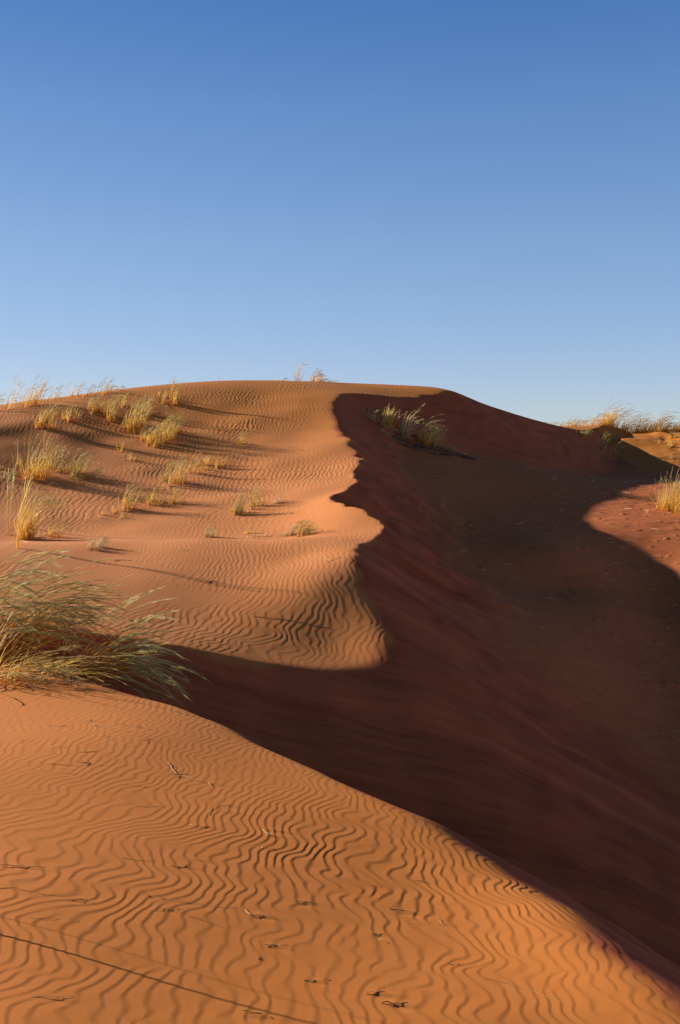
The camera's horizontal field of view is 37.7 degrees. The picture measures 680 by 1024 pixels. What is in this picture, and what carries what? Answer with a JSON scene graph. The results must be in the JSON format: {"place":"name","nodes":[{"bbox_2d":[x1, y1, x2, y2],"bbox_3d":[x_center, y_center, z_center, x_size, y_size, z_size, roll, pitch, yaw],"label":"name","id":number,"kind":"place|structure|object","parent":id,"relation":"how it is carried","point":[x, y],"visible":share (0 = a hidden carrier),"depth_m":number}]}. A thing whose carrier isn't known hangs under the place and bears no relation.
{"place":"outdoors","nodes":[
{"label":"outdoors","id":0,"kind":"place"},
{"bbox_2d":[0,380,679,1023],"bbox_3d":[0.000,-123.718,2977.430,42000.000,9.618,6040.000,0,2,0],"label":"sand dunes","id":1,"kind":"structure","parent":0,"point":[478,742],"depth_m":10.27},
{"bbox_2d":[0,467,14,481],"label":"grass tuft","id":2,"kind":"object","parent":1,"relation":"on","point":[4,476],"visible":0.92,"depth_m":19.75},
{"bbox_2d":[5,466,15,534],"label":"grass tuft","id":3,"kind":"object","parent":1,"relation":"on","point":[10,504],"visible":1,"depth_m":16.57},
{"bbox_2d":[1,392,20,409],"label":"grass tuft","id":4,"kind":"object","parent":1,"relation":"on","point":[7,403],"visible":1,"depth_m":24.84},
{"bbox_2d":[12,442,21,467],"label":"grass tuft","id":5,"kind":"object","parent":1,"relation":"on","point":[17,460],"visible":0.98,"depth_m":20.37},
{"bbox_2d":[0,864,41,866],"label":"dry stalk","id":6,"kind":"object","parent":1,"relation":"on","point":[20,865],"visible":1,"depth_m":4.72},
{"bbox_2d":[10,375,40,409],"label":"grass tuft","id":7,"kind":"object","parent":1,"relation":"on","point":[22,403],"visible":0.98,"depth_m":25.11},
{"bbox_2d":[24,468,32,525],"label":"grass tuft","id":8,"kind":"object","parent":1,"relation":"on","point":[26,498],"visible":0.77,"depth_m":17.02},
{"bbox_2d":[14,465,46,547],"bbox_3d":[-4.303,-0.090,14.057,0.674,1.223,0.176,1,3,28],"label":"grass stalk","id":9,"kind":"object","parent":1,"relation":"on","point":[23,511],"depth_m":14.15},
{"bbox_2d":[27,376,51,406],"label":"grass tuft","id":10,"kind":"object","parent":1,"relation":"on","point":[34,400],"visible":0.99,"depth_m":25.38},
{"bbox_2d":[0,545,83,630],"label":"feather grass clump","id":11,"kind":"object","parent":1,"relation":"on","point":[8,578],"visible":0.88,"depth_m":10.24},
{"bbox_2d":[16,430,67,481],"bbox_3d":[-5.886,-1.092,19.823,1.034,1.129,0.936,0,2,0],"label":"grass tuft","id":12,"kind":"object","parent":1,"relation":"on","point":[38,472],"visible":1,"depth_m":19.77},
{"bbox_2d":[7,887,81,898],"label":"dry stalk","id":13,"kind":"object","parent":1,"relation":"on","point":[41,893],"visible":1,"depth_m":4.44},
{"bbox_2d":[31,383,59,401],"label":"grass tuft","id":14,"kind":"object","parent":1,"relation":"on","point":[47,393],"visible":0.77,"depth_m":26.01},
{"bbox_2d":[14,482,77,541],"bbox_3d":[-4.775,-0.026,16.125,1.058,0.990,0.867,-1,3,-23],"label":"grass tuft","id":15,"kind":"object","parent":1,"relation":"on","point":[28,533],"visible":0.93,"depth_m":16.14},
{"bbox_2d":[0,642,94,691],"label":"feather grass clump","id":16,"kind":"object","parent":1,"relation":"on","point":[19,675],"visible":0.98,"depth_m":8.78},
{"bbox_2d":[0,580,94,666],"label":"feather grass clump","id":17,"kind":"object","parent":1,"relation":"on","point":[28,628],"visible":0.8,"depth_m":9.94},
{"bbox_2d":[34,398,63,430],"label":"grass tuft","id":18,"kind":"object","parent":1,"relation":"on","point":[40,423],"visible":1,"depth_m":22.94},
{"bbox_2d":[0,667,110,690],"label":"dead stalks","id":19,"kind":"object","parent":1,"relation":"on","point":[21,688],"visible":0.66,"depth_m":8.76},
{"bbox_2d":[51,385,63,399],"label":"grass tuft","id":20,"kind":"object","parent":1,"relation":"on","point":[57,396],"visible":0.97,"depth_m":26.56},
{"bbox_2d":[40,519,79,539],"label":"grass tuft","id":21,"kind":"object","parent":1,"relation":"on","point":[57,533],"visible":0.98,"depth_m":16.35},
{"bbox_2d":[0,575,129,681],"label":"feather grass clump","id":22,"kind":"object","parent":1,"relation":"on","point":[78,621],"visible":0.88,"depth_m":9.94},
{"bbox_2d":[52,446,82,472],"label":"grass tuft","id":23,"kind":"object","parent":1,"relation":"on","point":[59,471],"visible":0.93,"depth_m":20.32},
{"bbox_2d":[57,404,77,421],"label":"grass tuft","id":24,"kind":"object","parent":1,"relation":"on","point":[67,418],"visible":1,"depth_m":23.77},
{"bbox_2d":[0,558,134,679],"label":"feather grass clump","id":25,"kind":"object","parent":1,"relation":"on","point":[48,590],"visible":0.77,"depth_m":10.08},
{"bbox_2d":[3,645,137,686],"bbox_3d":[-2.499,1.424,9.068,1.246,0.390,0.719,-1,3,-27],"label":"feather grass clump","id":26,"kind":"object","parent":1,"relation":"on","point":[70,670],"visible":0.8,"depth_m":8.99},
{"bbox_2d":[64,381,90,396],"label":"grass tuft","id":27,"kind":"object","parent":1,"relation":"on","point":[74,391],"visible":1,"depth_m":26.90},
{"bbox_2d":[62,449,98,479],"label":"grass tuft","id":28,"kind":"object","parent":1,"relation":"on","point":[74,471],"visible":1,"depth_m":20.01},
{"bbox_2d":[73,464,110,484],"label":"grass tuft","id":29,"kind":"object","parent":1,"relation":"on","point":[89,475],"visible":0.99,"depth_m":19.95},
{"bbox_2d":[41,647,143,689],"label":"dead stalks","id":30,"kind":"object","parent":1,"relation":"on","point":[102,679],"visible":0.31,"depth_m":9.94},
{"bbox_2d":[76,382,109,397],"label":"grass tuft","id":31,"kind":"object","parent":1,"relation":"on","point":[91,390],"visible":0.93,"depth_m":26.79},
{"bbox_2d":[81,392,105,415],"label":"grass tuft","id":32,"kind":"object","parent":1,"relation":"on","point":[89,406],"visible":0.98,"depth_m":24.62},
{"bbox_2d":[86,534,109,550],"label":"grass tuft","id":33,"kind":"object","parent":1,"relation":"on","point":[99,545],"visible":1,"depth_m":14.18},
{"bbox_2d":[86,395,111,414],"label":"grass tuft","id":34,"kind":"object","parent":1,"relation":"on","point":[99,409],"visible":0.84,"depth_m":24.59},
{"bbox_2d":[93,374,118,393],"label":"grass tuft","id":35,"kind":"object","parent":1,"relation":"on","point":[110,386],"visible":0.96,"depth_m":27.11},
{"bbox_2d":[104,394,126,422],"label":"grass tuft","id":36,"kind":"object","parent":1,"relation":"on","point":[110,416],"visible":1,"depth_m":24.17},
{"bbox_2d":[115,391,130,407],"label":"grass tuft","id":37,"kind":"object","parent":1,"relation":"on","point":[122,404],"visible":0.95,"depth_m":25.43},
{"bbox_2d":[64,648,185,700],"bbox_3d":[-2.139,1.625,9.832,1.346,0.633,0.484,0,2,7],"label":"feather grass clump","id":38,"kind":"object","parent":1,"relation":"on","point":[129,668],"visible":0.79,"depth_m":9.77},
{"bbox_2d":[113,493,137,514],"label":"grass tuft","id":39,"kind":"object","parent":1,"relation":"on","point":[128,499],"visible":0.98,"depth_m":17.99},
{"bbox_2d":[116,437,134,451],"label":"grass tuft","id":40,"kind":"object","parent":1,"relation":"on","point":[130,447],"visible":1,"depth_m":21.88},
{"bbox_2d":[111,482,147,511],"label":"grass tuft","id":41,"kind":"object","parent":1,"relation":"on","point":[123,503],"visible":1,"depth_m":18.04},
{"bbox_2d":[119,449,140,460],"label":"grass tuft","id":42,"kind":"object","parent":1,"relation":"on","point":[129,456],"visible":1,"depth_m":21.18},
{"bbox_2d":[52,586,215,703],"bbox_3d":[-2.040,1.407,9.901,1.485,1.127,1.647,-1,3,-28],"label":"feather grass clump","id":43,"kind":"object","parent":1,"relation":"on","point":[129,645],"visible":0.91,"depth_m":9.83},
{"bbox_2d":[121,393,161,434],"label":"grass tuft","id":44,"kind":"object","parent":1,"relation":"on","point":[133,426],"visible":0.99,"depth_m":23.41},
{"bbox_2d":[135,427,151,444],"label":"grass tuft","id":45,"kind":"object","parent":1,"relation":"on","point":[141,438],"visible":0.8,"depth_m":22.65},
{"bbox_2d":[132,392,158,416],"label":"grass tuft","id":46,"kind":"object","parent":1,"relation":"on","point":[150,412],"visible":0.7,"depth_m":24.88},
{"bbox_2d":[139,493,165,504],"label":"grass tuft","id":47,"kind":"object","parent":1,"relation":"on","point":[149,497],"visible":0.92,"depth_m":18.46},
{"bbox_2d":[143,419,168,449],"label":"grass tuft","id":48,"kind":"object","parent":1,"relation":"on","point":[153,443],"visible":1,"depth_m":22.28},
{"bbox_2d":[145,485,168,506],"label":"grass tuft","id":49,"kind":"object","parent":1,"relation":"on","point":[149,502],"visible":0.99,"depth_m":18.34},
{"bbox_2d":[152,408,188,444],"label":"grass tuft","id":50,"kind":"object","parent":1,"relation":"on","point":[168,436],"visible":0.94,"depth_m":22.57},
{"bbox_2d":[155,460,185,481],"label":"grass tuft","id":51,"kind":"object","parent":1,"relation":"on","point":[167,475],"visible":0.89,"depth_m":19.84},
{"bbox_2d":[156,485,186,506],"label":"grass tuft","id":52,"kind":"object","parent":1,"relation":"on","point":[174,500],"visible":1,"depth_m":18.32},
{"bbox_2d":[159,377,184,406],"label":"grass tuft","id":53,"kind":"object","parent":1,"relation":"on","point":[174,400],"visible":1,"depth_m":25.95},
{"bbox_2d":[167,412,186,434],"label":"grass tuft","id":54,"kind":"object","parent":1,"relation":"on","point":[169,431],"visible":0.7,"depth_m":23.38},
{"bbox_2d":[161,456,194,487],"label":"grass tuft","id":55,"kind":"object","parent":1,"relation":"on","point":[177,475],"visible":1,"depth_m":19.56},
{"bbox_2d":[182,452,212,476],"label":"grass tuft","id":56,"kind":"object","parent":1,"relation":"on","point":[193,471],"visible":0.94,"depth_m":20.37},
{"bbox_2d":[193,454,225,467],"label":"grass tuft","id":57,"kind":"object","parent":1,"relation":"on","point":[206,462],"visible":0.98,"depth_m":20.86},
{"bbox_2d":[203,523,218,537],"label":"grass tuft","id":58,"kind":"object","parent":1,"relation":"on","point":[208,534],"visible":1,"depth_m":16.07},
{"bbox_2d":[214,454,233,468],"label":"grass tuft","id":59,"kind":"object","parent":1,"relation":"on","point":[225,459],"visible":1,"depth_m":20.76},
{"bbox_2d":[229,424,253,446],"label":"grass tuft","id":60,"kind":"object","parent":1,"relation":"on","point":[242,442],"visible":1,"depth_m":22.34},
{"bbox_2d":[232,488,253,516],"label":"grass tuft","id":61,"kind":"object","parent":1,"relation":"on","point":[237,510],"visible":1,"depth_m":17.31},
{"bbox_2d":[246,484,270,509],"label":"grass tuft","id":62,"kind":"object","parent":1,"relation":"on","point":[253,503],"visible":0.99,"depth_m":17.65},
{"bbox_2d":[273,491,287,503],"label":"grass tuft","id":63,"kind":"object","parent":1,"relation":"on","point":[278,501],"visible":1,"depth_m":17.66},
{"bbox_2d":[284,520,305,536],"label":"grass tuft","id":64,"kind":"object","parent":1,"relation":"on","point":[292,531],"visible":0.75,"depth_m":15.72},
{"bbox_2d":[294,362,306,380],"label":"grass tuft","id":65,"kind":"object","parent":1,"relation":"on","point":[297,377],"visible":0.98,"depth_m":30.81},
{"bbox_2d":[296,519,317,537],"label":"grass tuft","id":66,"kind":"object","parent":1,"relation":"on","point":[299,531],"visible":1,"depth_m":15.40},
{"bbox_2d":[310,367,325,381],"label":"grass tuft","id":67,"kind":"object","parent":1,"relation":"on","point":[312,378],"visible":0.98,"depth_m":30.98},
{"bbox_2d":[363,404,477,459],"bbox_3d":[2.043,-2.091,25.790,3.082,1.513,1.495,1,3,15],"label":"grass bush","id":68,"kind":"object","parent":1,"relation":"on","point":[404,431],"visible":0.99,"depth_m":25.78},
{"bbox_2d":[412,503,440,526],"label":"grass tuft","id":69,"kind":"object","parent":1,"relation":"on","point":[425,513],"visible":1,"depth_m":19.06},
{"bbox_2d":[492,979,573,1006],"bbox_3d":[0.789,1.996,4.150,0.392,0.016,0.032,1,3,30],"label":"dry stalk","id":70,"kind":"object","parent":1,"relation":"on","point":[528,989],"visible":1,"depth_m":4.17},
{"bbox_2d":[423,449,679,731],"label":"plant litter","id":71,"kind":"object","parent":1,"relation":"on","point":[588,534],"visible":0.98,"depth_m":21.00},
{"bbox_2d":[567,416,593,425],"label":"grass tuft","id":72,"kind":"object","parent":1,"relation":"on","point":[576,421],"visible":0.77,"depth_m":37.60},
{"bbox_2d":[576,428,593,438],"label":"grass tuft","id":73,"kind":"object","parent":1,"relation":"on","point":[584,433],"visible":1,"depth_m":33.05},
{"bbox_2d":[578,419,598,425],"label":"grass tuft","id":74,"kind":"object","parent":1,"relation":"on","point":[587,422],"visible":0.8,"depth_m":37.52},
{"bbox_2d":[582,413,604,425],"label":"grass tuft","id":75,"kind":"object","parent":1,"relation":"on","point":[594,421],"visible":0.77,"depth_m":37.73},
{"bbox_2d":[591,413,616,426],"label":"grass tuft","id":76,"kind":"object","parent":1,"relation":"on","point":[608,423],"visible":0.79,"depth_m":37.34},
{"bbox_2d":[600,432,613,454],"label":"grass tuft","id":77,"kind":"object","parent":1,"relation":"on","point":[605,446],"visible":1,"depth_m":33.04},
{"bbox_2d":[600,410,633,430],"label":"grass tuft","id":78,"kind":"object","parent":1,"relation":"on","point":[616,424],"visible":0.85,"depth_m":37.22},
{"bbox_2d":[598,400,636,424],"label":"grass tuft","id":79,"kind":"object","parent":1,"relation":"on","point":[613,416],"visible":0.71,"depth_m":37.63},
{"bbox_2d":[603,396,637,431],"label":"grass tuft","id":80,"kind":"object","parent":1,"relation":"on","point":[617,418],"visible":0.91,"depth_m":37.30},
{"bbox_2d":[614,410,650,432],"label":"grass tuft","id":81,"kind":"object","parent":1,"relation":"on","point":[636,429],"visible":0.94,"depth_m":37.24},
{"bbox_2d":[621,408,650,431],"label":"grass tuft","id":82,"kind":"object","parent":1,"relation":"on","point":[638,425],"visible":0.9,"depth_m":37.14},
{"bbox_2d":[628,420,650,433],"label":"grass tuft","id":83,"kind":"object","parent":1,"relation":"on","point":[639,426],"visible":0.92,"depth_m":37.09},
{"bbox_2d":[640,407,677,432],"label":"grass tuft","id":84,"kind":"object","parent":1,"relation":"on","point":[656,426],"visible":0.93,"depth_m":36.74},
{"bbox_2d":[647,422,674,431],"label":"grass tuft","id":85,"kind":"object","parent":1,"relation":"on","point":[666,429],"visible":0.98,"depth_m":36.46},
{"bbox_2d":[655,480,671,509],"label":"grass tuft","id":86,"kind":"object","parent":1,"relation":"on","point":[661,497],"visible":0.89,"depth_m":22.19},
{"bbox_2d":[648,468,679,512],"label":"grass tuft","id":87,"kind":"object","parent":1,"relation":"on","point":[663,506],"visible":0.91,"depth_m":21.93},
{"bbox_2d":[656,419,678,430],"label":"grass tuft","id":88,"kind":"object","parent":1,"relation":"on","point":[665,424],"visible":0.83,"depth_m":36.53},
{"bbox_2d":[664,431,679,439],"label":"grass tuft","id":89,"kind":"object","parent":1,"relation":"on","point":[676,434],"visible":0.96,"depth_m":35.33},
{"bbox_2d":[671,486,679,514],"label":"grass tuft","id":90,"kind":"object","parent":1,"relation":"on","point":[678,511],"visible":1,"depth_m":21.57},
{"bbox_2d":[0,0,679,430],"label":"sky","id":91,"kind":"structure","parent":0,"point":[478,200]}
]}

